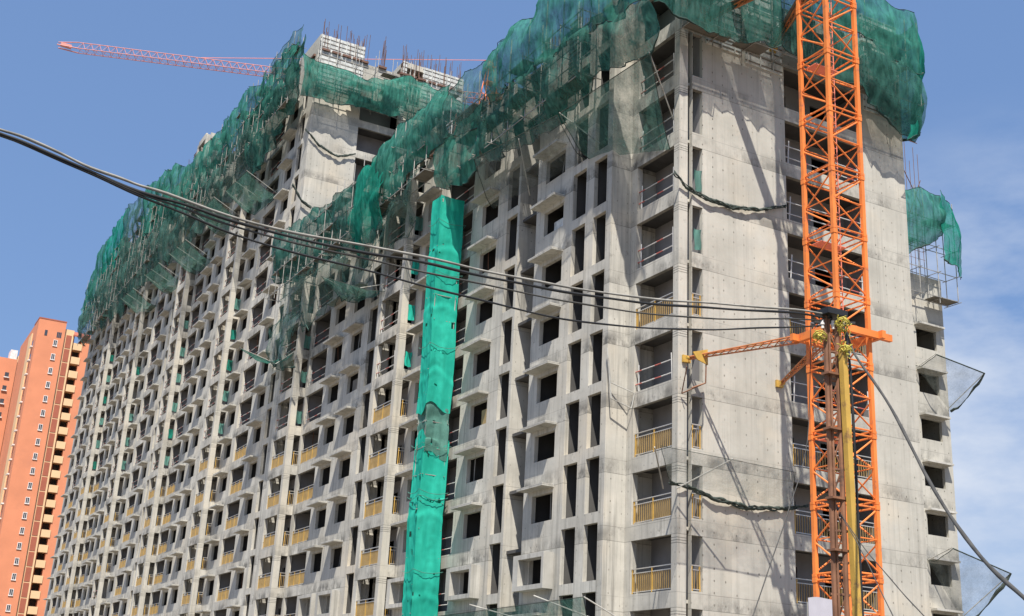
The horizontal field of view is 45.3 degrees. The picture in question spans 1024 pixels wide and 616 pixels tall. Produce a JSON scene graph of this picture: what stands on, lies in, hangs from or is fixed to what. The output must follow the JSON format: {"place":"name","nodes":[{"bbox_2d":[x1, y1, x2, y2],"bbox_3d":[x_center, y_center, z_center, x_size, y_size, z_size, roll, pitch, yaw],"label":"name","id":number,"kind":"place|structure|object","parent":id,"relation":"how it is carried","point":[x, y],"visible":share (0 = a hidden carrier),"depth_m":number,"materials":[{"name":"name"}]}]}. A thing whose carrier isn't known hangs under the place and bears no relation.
{"place":"outdoors","nodes":[
{"label":"outdoors","id":0,"kind":"place"},
{"bbox_2d":[0,349,18,454],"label":"apartment tower","id":1,"kind":"structure","parent":0,"point":[8,366],"depth_m":260.63,"materials":[{"name":"paint"}]},
{"bbox_2d":[0,317,90,615],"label":"apartment tower","id":2,"kind":"structure","parent":0,"point":[37,444],"depth_m":230.47,"materials":[{"name":"paint"}]},
{"bbox_2d":[5,604,10,611],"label":"window","id":3,"kind":"structure","parent":2,"relation":"in","point":[8,607],"depth_m":220.41,"materials":[{"name":"white glass"}]},
{"bbox_2d":[8,589,13,595],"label":"window","id":4,"kind":"structure","parent":2,"relation":"in","point":[11,591],"depth_m":221.27,"materials":[{"name":"white glass"}]},
{"bbox_2d":[11,573,16,580],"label":"window","id":5,"kind":"structure","parent":2,"relation":"in","point":[13,574],"depth_m":222.19,"materials":[{"name":"white glass"}]},
{"bbox_2d":[14,558,18,564],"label":"window","id":6,"kind":"structure","parent":2,"relation":"in","point":[16,561],"depth_m":223.06,"materials":[{"name":"white glass"}]},
{"bbox_2d":[16,542,21,549],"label":"window","id":7,"kind":"structure","parent":2,"relation":"in","point":[19,544],"depth_m":223.99,"materials":[{"name":"white glass"}]},
{"bbox_2d":[19,527,24,534],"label":"window","id":8,"kind":"structure","parent":2,"relation":"in","point":[21,528],"depth_m":224.86,"materials":[{"name":"white glass"}]},
{"bbox_2d":[22,512,26,518],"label":"window","id":9,"kind":"structure","parent":2,"relation":"in","point":[24,516],"depth_m":225.74,"materials":[{"name":"white glass"}]},
{"bbox_2d":[24,497,29,503],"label":"window","id":10,"kind":"structure","parent":2,"relation":"in","point":[27,499],"depth_m":226.68,"materials":[{"name":"white glass"}]},
{"bbox_2d":[27,482,32,488],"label":"window","id":11,"kind":"structure","parent":2,"relation":"in","point":[29,483],"depth_m":227.51,"materials":[{"name":"white glass"}]},
{"bbox_2d":[30,467,34,474],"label":"window","id":12,"kind":"structure","parent":2,"relation":"in","point":[32,471],"depth_m":228.46,"materials":[{"name":"white glass"}]},
{"bbox_2d":[32,453,37,459],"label":"window","id":13,"kind":"structure","parent":2,"relation":"in","point":[35,455],"depth_m":229.30,"materials":[{"name":"white glass"}]},
{"bbox_2d":[35,438,39,445],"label":"window","id":14,"kind":"structure","parent":2,"relation":"in","point":[37,442],"depth_m":230.19,"materials":[{"name":"white glass"}]},
{"bbox_2d":[38,424,42,430],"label":"window","id":15,"kind":"structure","parent":2,"relation":"in","point":[40,426],"depth_m":231.10,"materials":[{"name":"white glass"}]},
{"bbox_2d":[43,19,462,615],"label":"unfinished apartment block","id":16,"kind":"structure","parent":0,"point":[147,531],"depth_m":120.49,"materials":[{"name":"concrete"}]},
{"bbox_2d":[96,440,99,447],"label":"net cloth","id":17,"kind":"object","parent":16,"relation":"attached to","point":[97,443],"visible":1,"depth_m":166.30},
{"bbox_2d":[76,194,168,347],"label":"scaffold","id":18,"kind":"object","parent":16,"relation":"attached to","point":[85,337],"visible":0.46,"depth_m":166.82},
{"bbox_2d":[80,239,108,327],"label":"safety net","id":19,"kind":"object","parent":18,"relation":"attached to","point":[96,275],"visible":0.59,"depth_m":183.87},
{"bbox_2d":[77,241,132,345],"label":"safety net","id":20,"kind":"object","parent":18,"relation":"attached to","point":[118,306],"visible":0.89,"depth_m":172.53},
{"bbox_2d":[102,208,129,282],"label":"safety net","id":21,"kind":"object","parent":18,"relation":"attached to","point":[114,240],"visible":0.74,"depth_m":175.20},
{"bbox_2d":[120,184,147,266],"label":"safety net","id":22,"kind":"object","parent":18,"relation":"attached to","point":[129,231],"visible":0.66,"depth_m":165.79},
{"bbox_2d":[123,211,170,308],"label":"safety net","id":23,"kind":"object","parent":18,"relation":"attached to","point":[142,279],"visible":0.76,"depth_m":152.42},
{"bbox_2d":[140,163,185,242],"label":"safety net","id":24,"kind":"object","parent":18,"relation":"attached to","point":[169,181],"visible":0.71,"depth_m":148.80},
{"bbox_2d":[121,461,125,469],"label":"net cloth","id":25,"kind":"object","parent":16,"relation":"attached to","point":[123,465],"visible":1,"depth_m":147.89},
{"bbox_2d":[125,437,129,445],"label":"net cloth","id":26,"kind":"object","parent":16,"relation":"attached to","point":[127,442],"visible":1,"depth_m":148.86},
{"bbox_2d":[136,366,140,374],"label":"net cloth","id":27,"kind":"object","parent":16,"relation":"attached to","point":[138,371],"visible":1,"depth_m":151.75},
{"bbox_2d":[122,288,156,314],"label":"catch net","id":28,"kind":"object","parent":16,"relation":"attached to","point":[138,300],"visible":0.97,"depth_m":152.33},
{"bbox_2d":[145,262,177,293],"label":"catch net","id":29,"kind":"object","parent":16,"relation":"attached to","point":[166,288],"visible":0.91,"depth_m":141.94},
{"bbox_2d":[164,456,169,465],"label":"net cloth","id":30,"kind":"object","parent":16,"relation":"attached to","point":[167,458],"visible":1,"depth_m":128.45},
{"bbox_2d":[168,429,172,437],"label":"net cloth","id":31,"kind":"object","parent":16,"relation":"attached to","point":[170,435],"visible":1,"depth_m":129.43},
{"bbox_2d":[172,402,177,411],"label":"net cloth","id":32,"kind":"object","parent":16,"relation":"attached to","point":[174,407],"visible":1,"depth_m":130.34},
{"bbox_2d":[176,373,180,382],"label":"net cloth","id":33,"kind":"object","parent":16,"relation":"attached to","point":[178,378],"visible":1,"depth_m":131.36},
{"bbox_2d":[180,347,185,356],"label":"net cloth","id":34,"kind":"object","parent":16,"relation":"attached to","point":[182,351],"visible":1,"depth_m":132.28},
{"bbox_2d":[184,320,188,328],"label":"net cloth","id":35,"kind":"object","parent":16,"relation":"attached to","point":[186,323],"visible":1,"depth_m":133.32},
{"bbox_2d":[169,239,211,274],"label":"catch net","id":36,"kind":"object","parent":16,"relation":"attached to","point":[178,255],"visible":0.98,"depth_m":131.51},
{"bbox_2d":[195,197,239,236],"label":"catch net","id":37,"kind":"object","parent":16,"relation":"attached to","point":[212,204],"visible":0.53,"depth_m":123.19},
{"bbox_2d":[218,423,223,433],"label":"net cloth","id":38,"kind":"object","parent":16,"relation":"attached to","point":[220,429],"visible":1,"depth_m":111.96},
{"bbox_2d":[222,391,228,401],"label":"net cloth","id":39,"kind":"object","parent":16,"relation":"attached to","point":[225,396],"visible":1,"depth_m":112.98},
{"bbox_2d":[227,360,232,370],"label":"net cloth","id":40,"kind":"object","parent":16,"relation":"attached to","point":[229,365],"visible":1,"depth_m":113.94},
{"bbox_2d":[230,329,235,338],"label":"net cloth","id":41,"kind":"object","parent":16,"relation":"attached to","point":[233,334],"visible":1,"depth_m":114.93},
{"bbox_2d":[234,298,240,309],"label":"net cloth","id":42,"kind":"object","parent":16,"relation":"attached to","point":[237,304],"visible":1,"depth_m":115.86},
{"bbox_2d":[180,31,306,226],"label":"scaffold","id":43,"kind":"object","parent":16,"relation":"attached to","point":[283,105],"visible":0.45,"depth_m":120.59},
{"bbox_2d":[162,183,208,263],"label":"safety net","id":44,"kind":"object","parent":43,"relation":"attached to","point":[177,231],"visible":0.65,"depth_m":136.52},
{"bbox_2d":[181,117,228,209],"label":"safety net","id":45,"kind":"object","parent":43,"relation":"attached to","point":[212,150],"visible":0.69,"depth_m":131.41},
{"bbox_2d":[201,115,252,220],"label":"safety net","id":46,"kind":"object","parent":43,"relation":"attached to","point":[221,185],"visible":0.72,"depth_m":122.04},
{"bbox_2d":[220,71,266,166],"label":"safety net","id":47,"kind":"object","parent":43,"relation":"attached to","point":[243,110],"visible":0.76,"depth_m":121.00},
{"bbox_2d":[244,34,305,177],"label":"safety net","id":48,"kind":"object","parent":43,"relation":"attached to","point":[262,144],"visible":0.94,"depth_m":111.36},
{"bbox_2d":[262,42,300,110],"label":"safety net","id":49,"kind":"object","parent":43,"relation":"attached to","point":[283,66],"visible":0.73,"depth_m":111.52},
{"bbox_2d":[267,25,303,77],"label":"safety net","id":50,"kind":"object","parent":43,"relation":"attached to","point":[299,35],"visible":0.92,"depth_m":110.24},
{"bbox_2d":[225,170,275,214],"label":"catch net","id":51,"kind":"object","parent":16,"relation":"attached to","point":[259,195],"visible":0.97,"depth_m":113.51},
{"bbox_2d":[292,184,312,208],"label":"rolled net","id":52,"kind":"object","parent":16,"relation":"attached to","point":[303,201],"visible":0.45,"depth_m":104.56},
{"bbox_2d":[305,128,355,156],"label":"rolled net","id":53,"kind":"object","parent":16,"relation":"attached to","point":[323,147],"visible":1,"depth_m":107.12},
{"bbox_2d":[317,36,460,133],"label":"scaffold","id":54,"kind":"object","parent":16,"relation":"attached to","point":[385,75],"visible":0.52,"depth_m":111.21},
{"bbox_2d":[300,53,384,112],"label":"safety net","id":55,"kind":"object","parent":54,"relation":"attached to","point":[329,83],"visible":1,"depth_m":107.80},
{"bbox_2d":[380,75,458,126],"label":"safety net","id":56,"kind":"object","parent":54,"relation":"attached to","point":[406,97],"visible":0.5,"depth_m":110.77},
{"bbox_2d":[402,195,465,615],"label":"safety netting","id":57,"kind":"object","parent":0,"point":[422,572],"depth_m":68.97,"materials":[{"name":"fabric"}]},
{"bbox_2d":[0,0,1023,615],"label":"sky","id":58,"kind":"structure","parent":0,"point":[131,120],"materials":[{"name":"blue"}]},
{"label":"road","id":59,"kind":"structure","parent":0,"visible":0},
{"bbox_2d":[806,597,832,615],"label":"site board","id":60,"kind":"object","parent":59,"relation":"on","point":[817,606],"visible":0.76,"depth_m":21.95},
{"bbox_2d":[814,306,854,615],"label":"utility pole","id":61,"kind":"object","parent":59,"relation":"on","point":[829,374],"visible":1,"depth_m":19.18,"materials":[{"name":"metal"}]},
{"bbox_2d":[0,128,821,313],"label":"cable","id":62,"kind":"object","parent":61,"relation":"attached to","point":[272,227],"visible":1,"depth_m":15.34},
{"bbox_2d":[0,135,831,320],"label":"cable","id":63,"kind":"object","parent":61,"relation":"attached to","point":[277,238],"visible":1,"depth_m":15.79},
{"bbox_2d":[0,132,832,319],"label":"cable","id":64,"kind":"object","parent":61,"relation":"attached to","point":[340,247],"visible":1,"depth_m":15.49,"materials":[{"name":"black rubber"}]},
{"bbox_2d":[18,143,820,330],"bbox_3d":[-0.377,-0.624,16.393,13.198,1.154,0.224,15,-22,-32],"label":"cable","id":65,"kind":"object","parent":61,"relation":"attached to","point":[249,239],"visible":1,"depth_m":15.48,"materials":[{"name":"black rubber"}]},
{"bbox_2d":[752,322,810,615],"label":"cable","id":66,"kind":"object","parent":61,"relation":"attached to","point":[798,478],"visible":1,"depth_m":18.59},
{"bbox_2d":[812,330,827,344],"bbox_3d":[4.973,0.476,19.826,0.265,0.232,0.240,-4,-20,21],"label":"rope tangle","id":67,"kind":"object","parent":61,"relation":"attached to","point":[817,335],"visible":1,"depth_m":19.80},
{"bbox_2d":[834,315,851,337],"bbox_3d":[5.352,0.300,19.879,0.322,0.363,0.336,13,-21,-27],"label":"rope tangle","id":68,"kind":"object","parent":61,"relation":"attached to","point":[843,319],"visible":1,"depth_m":19.85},
{"bbox_2d":[844,328,863,615],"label":"cable","id":69,"kind":"object","parent":61,"relation":"attached to","point":[855,457],"visible":0.91,"depth_m":19.17,"materials":[{"name":"yellow rubber"}]},
{"bbox_2d":[837,497,892,615],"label":"cable","id":70,"kind":"object","parent":61,"relation":"attached to","point":[868,564],"visible":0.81,"depth_m":16.08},
{"bbox_2d":[837,492,923,615],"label":"cable","id":71,"kind":"object","parent":61,"relation":"attached to","point":[880,567],"visible":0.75,"depth_m":15.64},
{"bbox_2d":[840,320,1023,599],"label":"cable","id":72,"kind":"object","parent":61,"relation":"attached to","point":[998,575],"visible":0.88,"depth_m":13.35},
{"bbox_2d":[838,349,861,615],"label":"steel post","id":73,"kind":"object","parent":59,"relation":"on","point":[850,492],"visible":1,"depth_m":18.97,"materials":[{"name":"metal"}]},
{"bbox_2d":[836,340,852,358],"bbox_3d":[5.347,0.690,19.662,0.265,0.320,0.333,13,-21,-27],"label":"rope tangle","id":74,"kind":"object","parent":73,"relation":"attached to","point":[846,348],"visible":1,"depth_m":19.62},
{"label":"ground","id":75,"kind":"structure","parent":0,"visible":0},
{"bbox_2d":[57,42,486,103],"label":"tower crane","id":76,"kind":"object","parent":75,"relation":"on","point":[65,45],"visible":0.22,"depth_m":167.90,"materials":[{"name":"paint"}]},
{"bbox_2d":[252,0,963,615],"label":"unfinished apartment block","id":77,"kind":"structure","parent":75,"relation":"on","point":[556,490],"depth_m":60.11,"materials":[{"name":"concrete"}]},
{"bbox_2d":[240,348,292,363],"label":"catch net","id":78,"kind":"object","parent":77,"relation":"attached to","point":[261,359],"visible":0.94,"depth_m":98.19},
{"bbox_2d":[296,410,302,423],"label":"net cloth","id":79,"kind":"object","parent":77,"relation":"attached to","point":[298,416],"visible":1,"depth_m":92.94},
{"bbox_2d":[301,371,306,382],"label":"net cloth","id":80,"kind":"object","parent":77,"relation":"attached to","point":[303,377],"visible":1,"depth_m":93.96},
{"bbox_2d":[304,335,310,348],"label":"net cloth","id":81,"kind":"object","parent":77,"relation":"attached to","point":[307,341],"visible":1,"depth_m":94.83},
{"bbox_2d":[265,94,434,303],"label":"scaffold","id":82,"kind":"object","parent":77,"relation":"attached to","point":[425,175],"visible":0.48,"depth_m":87.79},
{"bbox_2d":[271,180,356,283],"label":"safety net","id":83,"kind":"object","parent":82,"relation":"attached to","point":[337,213],"visible":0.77,"depth_m":92.74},
{"bbox_2d":[279,162,426,346],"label":"safety net","id":84,"kind":"object","parent":82,"relation":"hanging from","point":[344,281],"visible":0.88,"depth_m":85.85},
{"bbox_2d":[265,311,302,370],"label":"safety net","id":85,"kind":"object","parent":84,"relation":"hanging from","point":[267,352],"visible":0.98,"depth_m":95.18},
{"bbox_2d":[347,155,386,258],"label":"safety net","id":86,"kind":"object","parent":82,"relation":"hanging from","point":[364,219],"visible":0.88,"depth_m":82.56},
{"bbox_2d":[375,83,450,206],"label":"safety net","id":87,"kind":"object","parent":82,"relation":"attached to","point":[421,128],"visible":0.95,"depth_m":77.71,"materials":[{"name":"fabric"}]},
{"bbox_2d":[321,276,395,302],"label":"catch net","id":88,"kind":"object","parent":77,"relation":"attached to","point":[342,287],"visible":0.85,"depth_m":83.73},
{"bbox_2d":[404,351,411,366],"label":"net cloth","id":89,"kind":"object","parent":77,"relation":"attached to","point":[407,360],"visible":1,"depth_m":76.37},
{"bbox_2d":[408,304,414,319],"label":"net cloth","id":90,"kind":"object","parent":77,"relation":"attached to","point":[411,312],"visible":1,"depth_m":77.38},
{"bbox_2d":[411,262,418,274],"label":"net cloth","id":91,"kind":"object","parent":77,"relation":"attached to","point":[415,265],"visible":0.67,"depth_m":78.31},
{"bbox_2d":[415,216,422,230],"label":"net cloth","id":92,"kind":"object","parent":77,"relation":"attached to","point":[419,224],"visible":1,"depth_m":79.33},
{"bbox_2d":[443,72,600,177],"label":"scaffold","id":93,"kind":"object","parent":77,"relation":"attached to","point":[542,103],"visible":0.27,"depth_m":68.39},
{"bbox_2d":[433,95,484,189],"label":"safety net","id":94,"kind":"object","parent":93,"relation":"attached to","point":[451,154],"visible":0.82,"depth_m":71.75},
{"bbox_2d":[435,60,485,145],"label":"safety net","id":95,"kind":"object","parent":93,"relation":"attached to","point":[465,114],"visible":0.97,"depth_m":71.18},
{"bbox_2d":[481,0,640,102],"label":"safety net","id":96,"kind":"object","parent":93,"relation":"attached to","point":[524,45],"visible":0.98,"depth_m":63.92,"materials":[{"name":"fabric"}]},
{"bbox_2d":[476,0,659,162],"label":"safety net","id":97,"kind":"object","parent":93,"relation":"attached to","point":[587,53],"visible":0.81,"depth_m":61.94,"materials":[{"name":"fabric"}]},
{"bbox_2d":[441,595,614,615],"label":"catch net","id":98,"kind":"object","parent":77,"relation":"attached to","point":[575,606],"visible":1,"depth_m":52.84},
{"bbox_2d":[474,115,585,208],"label":"catch net","id":99,"kind":"object","parent":77,"relation":"attached to","point":[522,155],"visible":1,"depth_m":65.27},
{"bbox_2d":[559,52,673,158],"bbox_3d":[5.256,-8.877,58.575,2.720,3.492,6.968,15,-22,-32],"label":"catch net","id":100,"kind":"object","parent":77,"relation":"attached to","point":[636,76],"visible":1,"depth_m":57.92,"materials":[{"name":"fabric"}]},
{"bbox_2d":[607,348,634,408],"bbox_3d":[4.942,3.197,55.907,1.390,2.732,0.271,9,-20,-17],"label":"steel hanger","id":101,"kind":"object","parent":77,"relation":"attached to","point":[610,382],"visible":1,"depth_m":55.77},
{"bbox_2d":[693,229,701,249],"bbox_3d":[8.402,-3.113,55.608,0.486,1.011,0.130,10,-20,-21],"label":"net cloth","id":102,"kind":"object","parent":77,"relation":"attached to","point":[697,239],"visible":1,"depth_m":55.61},
{"bbox_2d":[694,169,701,191],"bbox_3d":[8.563,-5.879,56.544,0.522,1.064,0.149,13,-21,-27],"label":"net cloth","id":103,"kind":"object","parent":77,"relation":"attached to","point":[697,179],"visible":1,"depth_m":56.56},
{"bbox_2d":[654,447,767,488],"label":"net support poles","id":104,"kind":"object","parent":77,"relation":"attached to","point":[660,472],"visible":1,"depth_m":50.02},
{"bbox_2d":[661,446,795,509],"bbox_3d":[9.075,7.175,51.481,8.317,1.338,1.929,13,-21,-27],"label":"catch net","id":105,"kind":"object","parent":104,"relation":"attached to","point":[729,460],"visible":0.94,"depth_m":50.84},
{"bbox_2d":[672,170,786,211],"bbox_3d":[10.202,-5.112,57.150,6.741,1.108,0.235,13,-21,-27],"label":"rolled net","id":106,"kind":"object","parent":77,"relation":"attached to","point":[717,202],"visible":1,"depth_m":56.81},
{"bbox_2d":[668,480,808,511],"bbox_3d":[9.822,8.287,52.778,7.622,0.759,0.252,13,-21,-27],"label":"rolled net","id":107,"kind":"object","parent":77,"relation":"attached to","point":[740,505],"visible":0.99,"depth_m":52.59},
{"bbox_2d":[677,19,922,94],"bbox_3d":[14.821,-14.388,61.968,14.963,5.969,1.450,13,-21,-27],"label":"scaffold","id":108,"kind":"object","parent":77,"relation":"attached to","point":[757,48],"visible":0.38,"depth_m":59.48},
{"bbox_2d":[654,0,813,58],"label":"safety net","id":109,"kind":"object","parent":108,"relation":"hanging from","point":[753,21],"visible":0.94,"depth_m":58.58,"materials":[{"name":"fabric"}]},
{"bbox_2d":[803,16,926,141],"bbox_3d":[17.689,-12.065,62.185,8.284,5.531,1.104,13,-21,-27],"label":"safety net","id":110,"kind":"object","parent":108,"relation":"attached to","point":[895,92],"visible":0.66,"depth_m":62.45,"materials":[{"name":"fabric"}]},
{"bbox_2d":[812,0,921,74],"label":"safety net","id":111,"kind":"object","parent":108,"relation":"attached to","point":[885,25],"visible":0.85,"depth_m":63.41,"materials":[{"name":"fabric"}]},
{"bbox_2d":[902,34,924,141],"bbox_3d":[20.803,-11.312,66.367,1.737,7.600,5.131,6,-19,-8],"label":"safety net","id":112,"kind":"object","parent":108,"relation":"attached to","point":[914,130],"visible":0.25,"depth_m":64.47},
{"bbox_2d":[910,184,961,308],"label":"scaffold","id":113,"kind":"object","parent":77,"relation":"attached to","point":[942,301],"visible":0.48,"depth_m":80.18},
{"bbox_2d":[905,186,945,253],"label":"safety net","id":114,"kind":"object","parent":113,"relation":"attached to","point":[926,215],"visible":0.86,"depth_m":79.79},
{"bbox_2d":[940,190,961,279],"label":"safety net","id":115,"kind":"object","parent":113,"relation":"attached to","point":[952,237],"visible":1,"depth_m":80.56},
{"bbox_2d":[916,353,984,412],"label":"catch net","id":116,"kind":"object","parent":77,"relation":"attached to","point":[973,388],"visible":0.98,"depth_m":77.57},
{"bbox_2d":[927,547,1011,615],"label":"catch net","id":117,"kind":"object","parent":77,"relation":"attached to","point":[999,590],"visible":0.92,"depth_m":73.64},
{"bbox_2d":[681,0,892,615],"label":"tower crane","id":118,"kind":"object","parent":75,"relation":"on","point":[828,72],"visible":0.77,"depth_m":51.43,"materials":[{"name":"metal"}]}
]}

